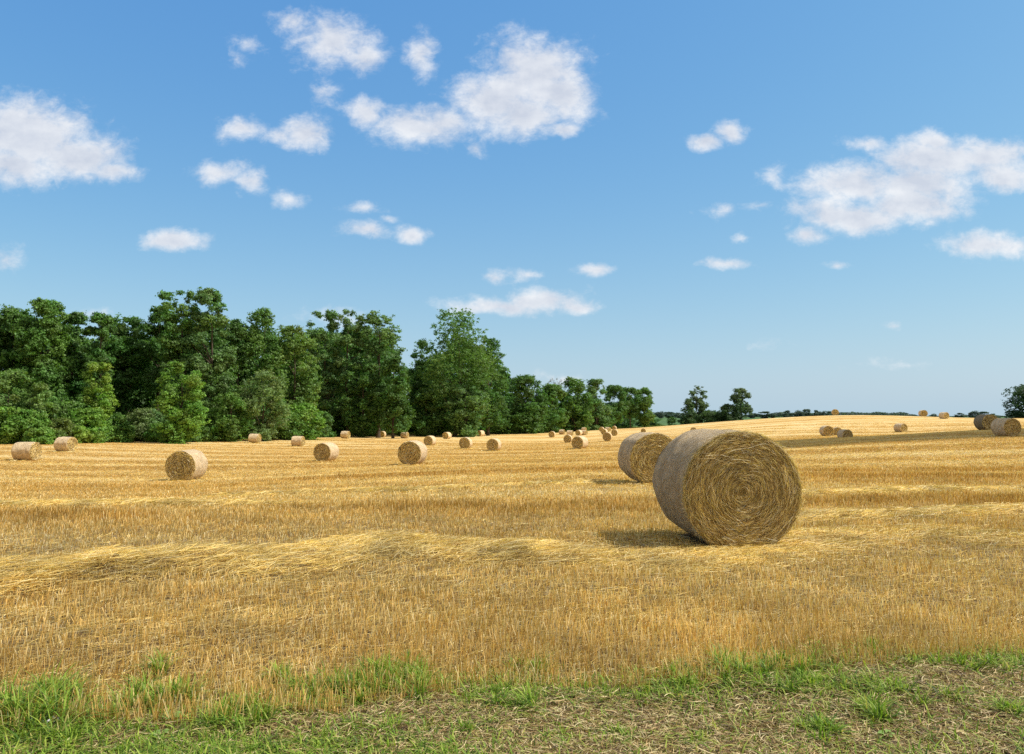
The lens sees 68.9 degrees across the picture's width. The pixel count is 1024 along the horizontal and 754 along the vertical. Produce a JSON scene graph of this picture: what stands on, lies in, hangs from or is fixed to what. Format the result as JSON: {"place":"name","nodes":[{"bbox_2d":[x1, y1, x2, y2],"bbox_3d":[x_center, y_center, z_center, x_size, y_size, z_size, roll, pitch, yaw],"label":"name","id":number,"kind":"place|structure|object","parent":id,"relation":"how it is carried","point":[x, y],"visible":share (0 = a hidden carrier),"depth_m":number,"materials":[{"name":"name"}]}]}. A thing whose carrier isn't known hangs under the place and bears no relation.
{"place":"outdoors","nodes":[
{"label":"outdoors","id":0,"kind":"place"},
{"bbox_2d":[0,415,1023,736],"bbox_3d":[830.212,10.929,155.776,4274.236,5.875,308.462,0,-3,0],"label":"stubble field","id":1,"kind":"structure","parent":0,"point":[792,421],"depth_m":7.90,"materials":[{"name":"yellow plant"}]},
{"bbox_2d":[0,406,22,443],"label":"bush","id":2,"kind":"object","parent":1,"relation":"on","point":[6,431],"visible":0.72,"depth_m":93.66,"materials":[{"name":"green plant"}]},
{"bbox_2d":[0,369,32,429],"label":"young tree","id":3,"kind":"object","parent":1,"relation":"on","point":[15,376],"visible":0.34,"depth_m":99.33,"materials":[{"name":"green plant"}]},
{"bbox_2d":[11,442,41,459],"bbox_3d":[-39.295,6.006,60.489,1.631,1.509,1.599,0,-3,2],"label":"round bale","id":4,"kind":"object","parent":1,"relation":"on","point":[26,450],"visible":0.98,"depth_m":59.95,"materials":[{"name":"plant"}]},
{"bbox_2d":[3,408,51,441],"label":"bush","id":5,"kind":"object","parent":1,"relation":"on","point":[29,419],"visible":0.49,"depth_m":94.43,"materials":[{"name":"green plant"}]},
{"bbox_2d":[19,382,60,425],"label":"bush","id":6,"kind":"object","parent":1,"relation":"on","point":[38,396],"visible":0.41,"depth_m":98.52,"materials":[{"name":"green plant"}]},
{"bbox_2d":[22,427,57,444],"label":"bush","id":7,"kind":"object","parent":1,"relation":"on","point":[43,435],"visible":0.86,"depth_m":92.97,"materials":[{"name":"green plant"}]},
{"bbox_2d":[47,417,74,439],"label":"bush","id":8,"kind":"object","parent":1,"relation":"on","point":[62,426],"visible":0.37,"depth_m":99.50,"materials":[{"name":"green plant"}]},
{"bbox_2d":[42,392,86,418],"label":"bush","id":9,"kind":"object","parent":1,"relation":"on","point":[65,404],"visible":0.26,"depth_m":104.82,"materials":[{"name":"green plant"}]},
{"bbox_2d":[54,437,77,451],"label":"round bale","id":10,"kind":"object","parent":1,"relation":"on","point":[64,444],"visible":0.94,"depth_m":74.21,"materials":[{"name":"plant"}]},
{"bbox_2d":[65,425,94,442],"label":"bush","id":11,"kind":"object","parent":1,"relation":"on","point":[82,434],"visible":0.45,"depth_m":101.65,"materials":[{"name":"green plant"}]},
{"bbox_2d":[59,407,113,442],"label":"bush","id":12,"kind":"object","parent":1,"relation":"on","point":[93,422],"visible":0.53,"depth_m":104.93,"materials":[{"name":"green plant"}]},
{"bbox_2d":[77,311,117,407],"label":"broadleaf tree","id":13,"kind":"object","parent":1,"relation":"on","point":[103,321],"visible":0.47,"depth_m":117.68,"materials":[{"name":"green plant"}]},
{"bbox_2d":[82,362,119,419],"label":"young tree","id":14,"kind":"object","parent":1,"relation":"on","point":[106,403],"visible":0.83,"depth_m":109.64,"materials":[{"name":"green plant"}]},
{"bbox_2d":[105,424,134,442],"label":"bush","id":15,"kind":"object","parent":1,"relation":"on","point":[129,436],"visible":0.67,"depth_m":110.71,"materials":[{"name":"green plant"}]},
{"bbox_2d":[104,412,137,442],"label":"bush","id":16,"kind":"object","parent":1,"relation":"on","point":[121,420],"visible":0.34,"depth_m":111.31,"materials":[{"name":"green plant"}]},
{"bbox_2d":[94,312,155,410],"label":"broadleaf tree","id":17,"kind":"object","parent":1,"relation":"on","point":[118,351],"visible":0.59,"depth_m":134.28,"materials":[{"name":"green plant"}]},
{"bbox_2d":[126,407,168,441],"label":"bush","id":18,"kind":"object","parent":1,"relation":"on","point":[148,416],"visible":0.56,"depth_m":116.68,"materials":[{"name":"green plant"}]},
{"bbox_2d":[139,422,166,441],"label":"bush","id":19,"kind":"object","parent":1,"relation":"on","point":[152,435],"visible":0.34,"depth_m":114.83,"materials":[{"name":"green plant"}]},
{"bbox_2d":[152,289,200,404],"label":"broadleaf tree","id":20,"kind":"object","parent":1,"relation":"on","point":[168,318],"visible":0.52,"depth_m":126.79,"materials":[{"name":"green plant"}]},
{"bbox_2d":[153,360,211,443],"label":"young tree","id":21,"kind":"object","parent":1,"relation":"on","point":[189,415],"visible":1,"depth_m":110.66,"materials":[{"name":"green plant"}]},
{"bbox_2d":[164,449,207,479],"bbox_3d":[-15.967,4.304,36.725,1.679,1.525,1.622,0,-3,1],"label":"round bale","id":22,"kind":"object","parent":1,"relation":"on","point":[191,464],"visible":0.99,"depth_m":36.02,"materials":[{"name":"plant"}]},
{"bbox_2d":[191,425,211,441],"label":"bush","id":23,"kind":"object","parent":1,"relation":"on","point":[203,436],"visible":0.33,"depth_m":119.66,"materials":[{"name":"green plant"}]},
{"bbox_2d":[178,287,239,413],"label":"broadleaf tree","id":24,"kind":"object","parent":1,"relation":"on","point":[218,370],"visible":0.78,"depth_m":127.58,"materials":[{"name":"green plant"}]},
{"bbox_2d":[201,411,227,441],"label":"bush","id":25,"kind":"object","parent":1,"relation":"on","point":[213,438],"visible":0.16,"depth_m":122.09,"materials":[{"name":"green plant"}]},
{"bbox_2d":[205,391,255,441],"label":"bush","id":26,"kind":"object","parent":1,"relation":"on","point":[228,431],"visible":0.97,"depth_m":122.56,"materials":[{"name":"green plant"}]},
{"bbox_2d":[216,318,254,415],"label":"broadleaf tree","id":27,"kind":"object","parent":1,"relation":"on","point":[237,333],"visible":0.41,"depth_m":139.17,"materials":[{"name":"green plant"}]},
{"bbox_2d":[248,434,261,442],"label":"round bale","id":28,"kind":"object","parent":1,"relation":"on","point":[254,438],"visible":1,"depth_m":119.77,"materials":[{"name":"plant"}]},
{"bbox_2d":[231,307,290,417],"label":"broadleaf tree","id":29,"kind":"object","parent":1,"relation":"on","point":[259,316],"visible":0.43,"depth_m":141.27,"materials":[{"name":"green plant"}]},
{"bbox_2d":[232,368,290,440],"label":"bush","id":30,"kind":"object","parent":1,"relation":"on","point":[264,428],"visible":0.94,"depth_m":127.18,"materials":[{"name":"green plant"}]},
{"bbox_2d":[266,411,305,439],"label":"bush","id":31,"kind":"object","parent":1,"relation":"on","point":[294,425],"visible":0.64,"depth_m":134.36,"materials":[{"name":"green plant"}]},
{"bbox_2d":[262,324,322,410],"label":"broadleaf tree","id":32,"kind":"object","parent":1,"relation":"on","point":[294,346],"visible":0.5,"depth_m":147.30,"materials":[{"name":"green plant"}]},
{"bbox_2d":[291,436,304,445],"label":"round bale","id":33,"kind":"object","parent":1,"relation":"on","point":[297,440],"visible":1,"depth_m":107.68,"materials":[{"name":"plant"}]},
{"bbox_2d":[281,402,327,439],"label":"bush","id":34,"kind":"object","parent":1,"relation":"on","point":[311,417],"visible":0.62,"depth_m":138.83,"materials":[{"name":"green plant"}]},
{"bbox_2d":[305,309,343,420],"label":"broadleaf tree","id":35,"kind":"object","parent":1,"relation":"on","point":[320,334],"visible":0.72,"depth_m":170.93,"materials":[{"name":"green plant"}]},
{"bbox_2d":[313,442,338,460],"bbox_3d":[-14.883,5.986,59.750,1.584,1.495,1.616,-1,-3,13],"label":"round bale","id":36,"kind":"object","parent":1,"relation":"on","point":[327,451],"visible":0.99,"depth_m":59.09,"materials":[{"name":"plant"}]},
{"bbox_2d":[318,411,336,437],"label":"bush","id":37,"kind":"object","parent":1,"relation":"on","point":[327,428],"visible":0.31,"depth_m":157.02,"materials":[{"name":"green plant"}]},
{"bbox_2d":[0,425,669,442],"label":"edge grass","id":38,"kind":"structure","parent":1,"relation":"on","point":[390,433],"depth_m":282.73,"materials":[{"name":"green plant"}]},
{"bbox_2d":[329,408,355,436],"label":"bush","id":39,"kind":"object","parent":1,"relation":"on","point":[337,427],"visible":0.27,"depth_m":173.36,"materials":[{"name":"green plant"}]},
{"bbox_2d":[331,309,369,436],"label":"broadleaf tree","id":40,"kind":"object","parent":1,"relation":"on","point":[353,329],"visible":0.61,"depth_m":171.36,"materials":[{"name":"green plant"}]},
{"bbox_2d":[340,362,386,437],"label":"broadleaf tree","id":41,"kind":"object","parent":1,"relation":"on","point":[361,425],"visible":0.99,"depth_m":166.44,"materials":[{"name":"green plant"}]},
{"bbox_2d":[352,310,401,437],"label":"broadleaf tree","id":42,"kind":"object","parent":1,"relation":"on","point":[387,334],"visible":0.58,"depth_m":170.85,"materials":[{"name":"green plant"}]},
{"bbox_2d":[371,353,415,437],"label":"broadleaf tree","id":43,"kind":"object","parent":1,"relation":"on","point":[396,398],"visible":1,"depth_m":164.23,"materials":[{"name":"green plant"}]},
{"bbox_2d":[395,369,415,435],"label":"young tree","id":44,"kind":"object","parent":1,"relation":"on","point":[413,419],"visible":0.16,"depth_m":183.72,"materials":[{"name":"green plant"}]},
{"bbox_2d":[397,440,426,464],"bbox_3d":[-6.429,4.873,48.145,1.657,1.564,1.690,0,-3,8],"label":"round bale","id":45,"kind":"object","parent":1,"relation":"on","point":[413,452],"visible":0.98,"depth_m":47.40,"materials":[{"name":"plant"}]},
{"bbox_2d":[408,339,435,412],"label":"broadleaf tree","id":46,"kind":"object","parent":1,"relation":"on","point":[419,383],"visible":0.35,"depth_m":195.29,"materials":[{"name":"green plant"}]},
{"bbox_2d":[410,388,446,435],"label":"broadleaf tree","id":47,"kind":"object","parent":1,"relation":"on","point":[427,424],"visible":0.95,"depth_m":184.12,"materials":[{"name":"green plant"}]},
{"bbox_2d":[425,410,464,435],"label":"bush","id":48,"kind":"object","parent":1,"relation":"on","point":[445,428],"visible":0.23,"depth_m":195.78,"materials":[{"name":"green plant"}]},
{"bbox_2d":[411,308,499,435],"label":"broadleaf tree","id":49,"kind":"object","parent":1,"relation":"on","point":[459,357],"visible":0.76,"depth_m":187.04,"materials":[{"name":"green plant"}]},
{"bbox_2d":[459,437,472,448],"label":"round bale","id":50,"kind":"object","parent":1,"relation":"on","point":[465,442],"visible":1,"depth_m":99.29,"materials":[{"name":"plant"}]},
{"bbox_2d":[443,382,488,436],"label":"broadleaf tree","id":51,"kind":"object","parent":1,"relation":"on","point":[476,401],"visible":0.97,"depth_m":182.02,"materials":[{"name":"green plant"}]},
{"bbox_2d":[470,336,508,435],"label":"broadleaf tree","id":52,"kind":"object","parent":1,"relation":"on","point":[488,421],"visible":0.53,"depth_m":196.46,"materials":[{"name":"green plant"}]},
{"bbox_2d":[486,438,500,450],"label":"round bale","id":53,"kind":"object","parent":1,"relation":"on","point":[493,444],"visible":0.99,"depth_m":89.98,"materials":[{"name":"plant"}]},
{"bbox_2d":[486,405,526,433],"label":"bush","id":54,"kind":"object","parent":1,"relation":"on","point":[503,429],"visible":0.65,"depth_m":208.75,"materials":[{"name":"green plant"}]},
{"bbox_2d":[0,429,1023,711],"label":"loose straw","id":55,"kind":"object","parent":1,"relation":"on","point":[296,549],"visible":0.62,"depth_m":8.62,"materials":[{"name":"yellow plant"}]},
{"bbox_2d":[504,374,550,433],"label":"broadleaf tree","id":56,"kind":"object","parent":1,"relation":"on","point":[531,414],"visible":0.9,"depth_m":211.33,"materials":[{"name":"green plant"}]},
{"bbox_2d":[532,403,560,432],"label":"bush","id":57,"kind":"object","parent":1,"relation":"on","point":[552,419],"visible":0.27,"depth_m":219.67,"materials":[{"name":"green plant"}]},
{"bbox_2d":[541,383,568,432],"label":"broadleaf tree","id":58,"kind":"object","parent":1,"relation":"on","point":[553,392],"visible":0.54,"depth_m":223.77,"materials":[{"name":"green plant"}]},
{"bbox_2d":[555,404,584,431],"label":"bush","id":59,"kind":"object","parent":1,"relation":"on","point":[577,414],"visible":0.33,"depth_m":237.43,"materials":[{"name":"green plant"}]},
{"bbox_2d":[558,376,598,430],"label":"broadleaf tree","id":60,"kind":"object","parent":1,"relation":"on","point":[576,388],"visible":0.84,"depth_m":237.25,"materials":[{"name":"green plant"}]},
{"bbox_2d":[572,436,587,448],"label":"round bale","id":61,"kind":"object","parent":1,"relation":"on","point":[578,442],"visible":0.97,"depth_m":89.00,"materials":[{"name":"plant"}]},
{"bbox_2d":[584,378,614,429],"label":"broadleaf tree","id":62,"kind":"object","parent":1,"relation":"on","point":[603,420],"visible":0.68,"depth_m":252.38,"materials":[{"name":"green plant"}]},
{"bbox_2d":[589,404,617,427],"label":"bush","id":63,"kind":"object","parent":1,"relation":"on","point":[613,411],"visible":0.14,"depth_m":258.90,"materials":[{"name":"green plant"}]},
{"bbox_2d":[603,384,629,424],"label":"broadleaf tree","id":64,"kind":"object","parent":1,"relation":"on","point":[612,391],"visible":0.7,"depth_m":266.02,"materials":[{"name":"green plant"}]},
{"bbox_2d":[618,387,643,427],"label":"broadleaf tree","id":65,"kind":"object","parent":1,"relation":"on","point":[634,409],"visible":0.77,"depth_m":282.27,"materials":[{"name":"green plant"}]},
{"bbox_2d":[633,387,654,426],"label":"broadleaf tree","id":66,"kind":"object","parent":1,"relation":"on","point":[645,417],"visible":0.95,"depth_m":283.73,"materials":[{"name":"green plant"}]},
{"bbox_2d":[618,432,672,483],"bbox_3d":[3.726,2.114,20.364,1.516,1.548,1.613,0,-3,-5],"label":"round bale","id":67,"kind":"object","parent":1,"relation":"on","point":[639,453],"visible":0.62,"depth_m":19.70,"materials":[{"name":"plant"}]},
{"bbox_2d":[652,422,810,548],"bbox_3d":[2.937,1.431,10.251,1.796,1.646,1.821,0,-3,-4],"label":"round bale","id":68,"kind":"object","parent":1,"relation":"on","point":[724,487],"visible":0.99,"depth_m":9.53,"materials":[{"name":"plant"}]},
{"bbox_2d":[819,425,833,435],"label":"round bale","id":69,"kind":"object","parent":1,"relation":"on","point":[825,430],"visible":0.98,"depth_m":100.71,"materials":[{"name":"plant"}]},
{"bbox_2d":[837,429,852,436],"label":"round bale","id":70,"kind":"object","parent":1,"relation":"on","point":[844,433],"visible":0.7,"depth_m":83.75,"materials":[{"name":"plant"}]},
{"bbox_2d":[894,423,907,431],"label":"round bale","id":71,"kind":"object","parent":1,"relation":"on","point":[900,427],"visible":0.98,"depth_m":119.38,"materials":[{"name":"plant"}]},
{"bbox_2d":[973,414,996,429],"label":"round bale","id":72,"kind":"object","parent":1,"relation":"on","point":[982,421],"visible":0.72,"depth_m":79.94,"materials":[{"name":"plant"}]},
{"bbox_2d":[990,418,1021,435],"bbox_3d":[39.748,4.034,60.099,1.568,1.480,1.599,0,-3,-5],"label":"round bale","id":73,"kind":"object","parent":1,"relation":"on","point":[1006,426],"visible":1,"depth_m":59.42,"materials":[{"name":"plant"}]},
{"bbox_2d":[0,0,1023,415],"label":"sky","id":74,"kind":"structure","parent":0,"point":[799,205],"materials":[{"name":"blue"}]},
{"bbox_2d":[0,630,1023,753],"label":"verge ground","id":75,"kind":"structure","parent":0,"point":[754,694],"depth_m":4.24,"materials":[{"name":"plant"}]},
{"bbox_2d":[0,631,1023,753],"bbox_3d":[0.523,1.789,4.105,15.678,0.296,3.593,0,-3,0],"label":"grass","id":76,"kind":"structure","parent":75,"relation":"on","point":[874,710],"depth_m":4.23,"materials":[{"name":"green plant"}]},
{"bbox_2d":[623,416,1007,426],"bbox_3d":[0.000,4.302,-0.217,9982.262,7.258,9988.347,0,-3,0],"label":"crop field","id":77,"kind":"structure","parent":0,"point":[663,421],"depth_m":1104.90,"materials":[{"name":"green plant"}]},
{"bbox_2d":[0,334,16,407],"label":"forest tree","id":78,"kind":"object","parent":77,"relation":"on","point":[3,354],"visible":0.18,"depth_m":114.43,"materials":[{"name":"green plant"}]},
{"bbox_2d":[0,324,23,408],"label":"forest tree","id":79,"kind":"object","parent":77,"relation":"on","point":[6,339],"visible":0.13,"depth_m":116.90,"materials":[{"name":"green plant"}]},
{"bbox_2d":[0,303,52,401],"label":"broadleaf tree","id":80,"kind":"object","parent":77,"relation":"on","point":[8,316],"visible":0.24,"depth_m":116.69,"materials":[{"name":"green plant"}]},
{"bbox_2d":[9,297,79,399],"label":"broadleaf tree","id":81,"kind":"object","parent":77,"relation":"on","point":[44,330],"visible":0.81,"depth_m":114.58,"materials":[{"name":"green plant"}]},
{"bbox_2d":[53,310,94,400],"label":"broadleaf tree","id":82,"kind":"object","parent":77,"relation":"on","point":[79,319],"visible":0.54,"depth_m":121.14,"materials":[{"name":"green plant"}]},
{"bbox_2d":[76,338,135,420],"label":"forest tree","id":83,"kind":"object","parent":77,"relation":"on","point":[127,401],"visible":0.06,"depth_m":133.45,"materials":[{"name":"green plant"}]},
{"bbox_2d":[80,337,155,422],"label":"forest tree","id":84,"kind":"object","parent":77,"relation":"on","point":[129,394],"visible":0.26,"depth_m":133.86,"materials":[{"name":"green plant"}]},
{"bbox_2d":[129,337,163,422],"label":"forest tree","id":85,"kind":"object","parent":77,"relation":"on","point":[142,400],"visible":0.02,"depth_m":141.05,"materials":[{"name":"green plant"}]},
{"bbox_2d":[132,305,180,410],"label":"broadleaf tree","id":86,"kind":"object","parent":77,"relation":"on","point":[149,376],"visible":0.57,"depth_m":132.30,"materials":[{"name":"green plant"}]},
{"bbox_2d":[183,327,234,409],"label":"forest tree","id":87,"kind":"object","parent":77,"relation":"on","point":[216,338],"visible":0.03,"depth_m":158.78,"materials":[{"name":"green plant"}]},
{"bbox_2d":[228,332,293,406],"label":"forest tree","id":88,"kind":"object","parent":77,"relation":"on","point":[257,364],"visible":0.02,"depth_m":172.38,"materials":[{"name":"green plant"}]},
{"bbox_2d":[284,342,331,402],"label":"forest tree","id":89,"kind":"object","parent":77,"relation":"on","point":[291,382],"visible":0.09,"depth_m":183.03,"materials":[{"name":"green plant"}]},
{"bbox_2d":[311,331,364,421],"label":"forest tree","id":90,"kind":"object","parent":77,"relation":"on","point":[332,394],"visible":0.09,"depth_m":191.78,"materials":[{"name":"green plant"}]},
{"bbox_2d":[329,338,374,405],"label":"forest tree","id":91,"kind":"object","parent":77,"relation":"on","point":[353,351],"visible":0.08,"depth_m":205.77,"materials":[{"name":"green plant"}]},
{"bbox_2d":[346,333,397,432],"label":"forest tree","id":92,"kind":"object","parent":77,"relation":"on","point":[375,359],"visible":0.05,"depth_m":209.73,"materials":[{"name":"green plant"}]},
{"bbox_2d":[382,346,412,392],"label":"forest tree","id":93,"kind":"object","parent":77,"relation":"on","point":[399,353],"visible":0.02,"depth_m":242.36,"materials":[{"name":"green plant"}]},
{"bbox_2d":[429,337,491,431],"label":"forest tree","id":94,"kind":"object","parent":77,"relation":"on","point":[447,382],"visible":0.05,"depth_m":227.59,"materials":[{"name":"green plant"}]},
{"bbox_2d":[457,357,512,431],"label":"forest tree","id":95,"kind":"object","parent":77,"relation":"on","point":[507,374],"visible":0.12,"depth_m":234.93,"materials":[{"name":"green plant"}]},
{"bbox_2d":[612,415,636,426],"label":"bush","id":96,"kind":"object","parent":77,"relation":"on","point":[625,424],"visible":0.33,"depth_m":306.86,"materials":[{"name":"green plant"}]},
{"bbox_2d":[677,398,697,424],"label":"broadleaf tree","id":97,"kind":"object","parent":77,"relation":"on","point":[690,418],"visible":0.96,"depth_m":304.14,"materials":[{"name":"green plant"}]},
{"bbox_2d":[689,385,710,423],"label":"broadleaf tree","id":98,"kind":"object","parent":77,"relation":"on","point":[700,405],"visible":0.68,"depth_m":308.86,"materials":[{"name":"green plant"}]},
{"bbox_2d":[697,409,730,422],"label":"broadleaf tree","id":99,"kind":"object","parent":77,"relation":"on","point":[708,416],"visible":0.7,"depth_m":302.39,"materials":[{"name":"green plant"}]},
{"bbox_2d":[719,403,738,420],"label":"broadleaf tree","id":100,"kind":"object","parent":77,"relation":"on","point":[726,408],"visible":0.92,"depth_m":297.84,"materials":[{"name":"green plant"}]},
{"bbox_2d":[729,388,753,419],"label":"broadleaf tree","id":101,"kind":"object","parent":77,"relation":"on","point":[740,406],"visible":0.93,"depth_m":297.99,"materials":[{"name":"green plant"}]},
{"bbox_2d":[640,412,1018,416],"bbox_3d":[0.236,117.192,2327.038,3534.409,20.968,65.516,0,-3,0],"label":"distant woodland","id":102,"kind":"object","parent":77,"relation":"on","point":[779,414],"visible":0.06,"depth_m":2304.58,"materials":[{"name":"green plant"}]},
{"bbox_2d":[1001,384,1023,417],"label":"broadleaf tree","id":103,"kind":"object","parent":77,"relation":"on","point":[1014,400],"visible":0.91,"depth_m":262.81,"materials":[{"name":"green plant"}]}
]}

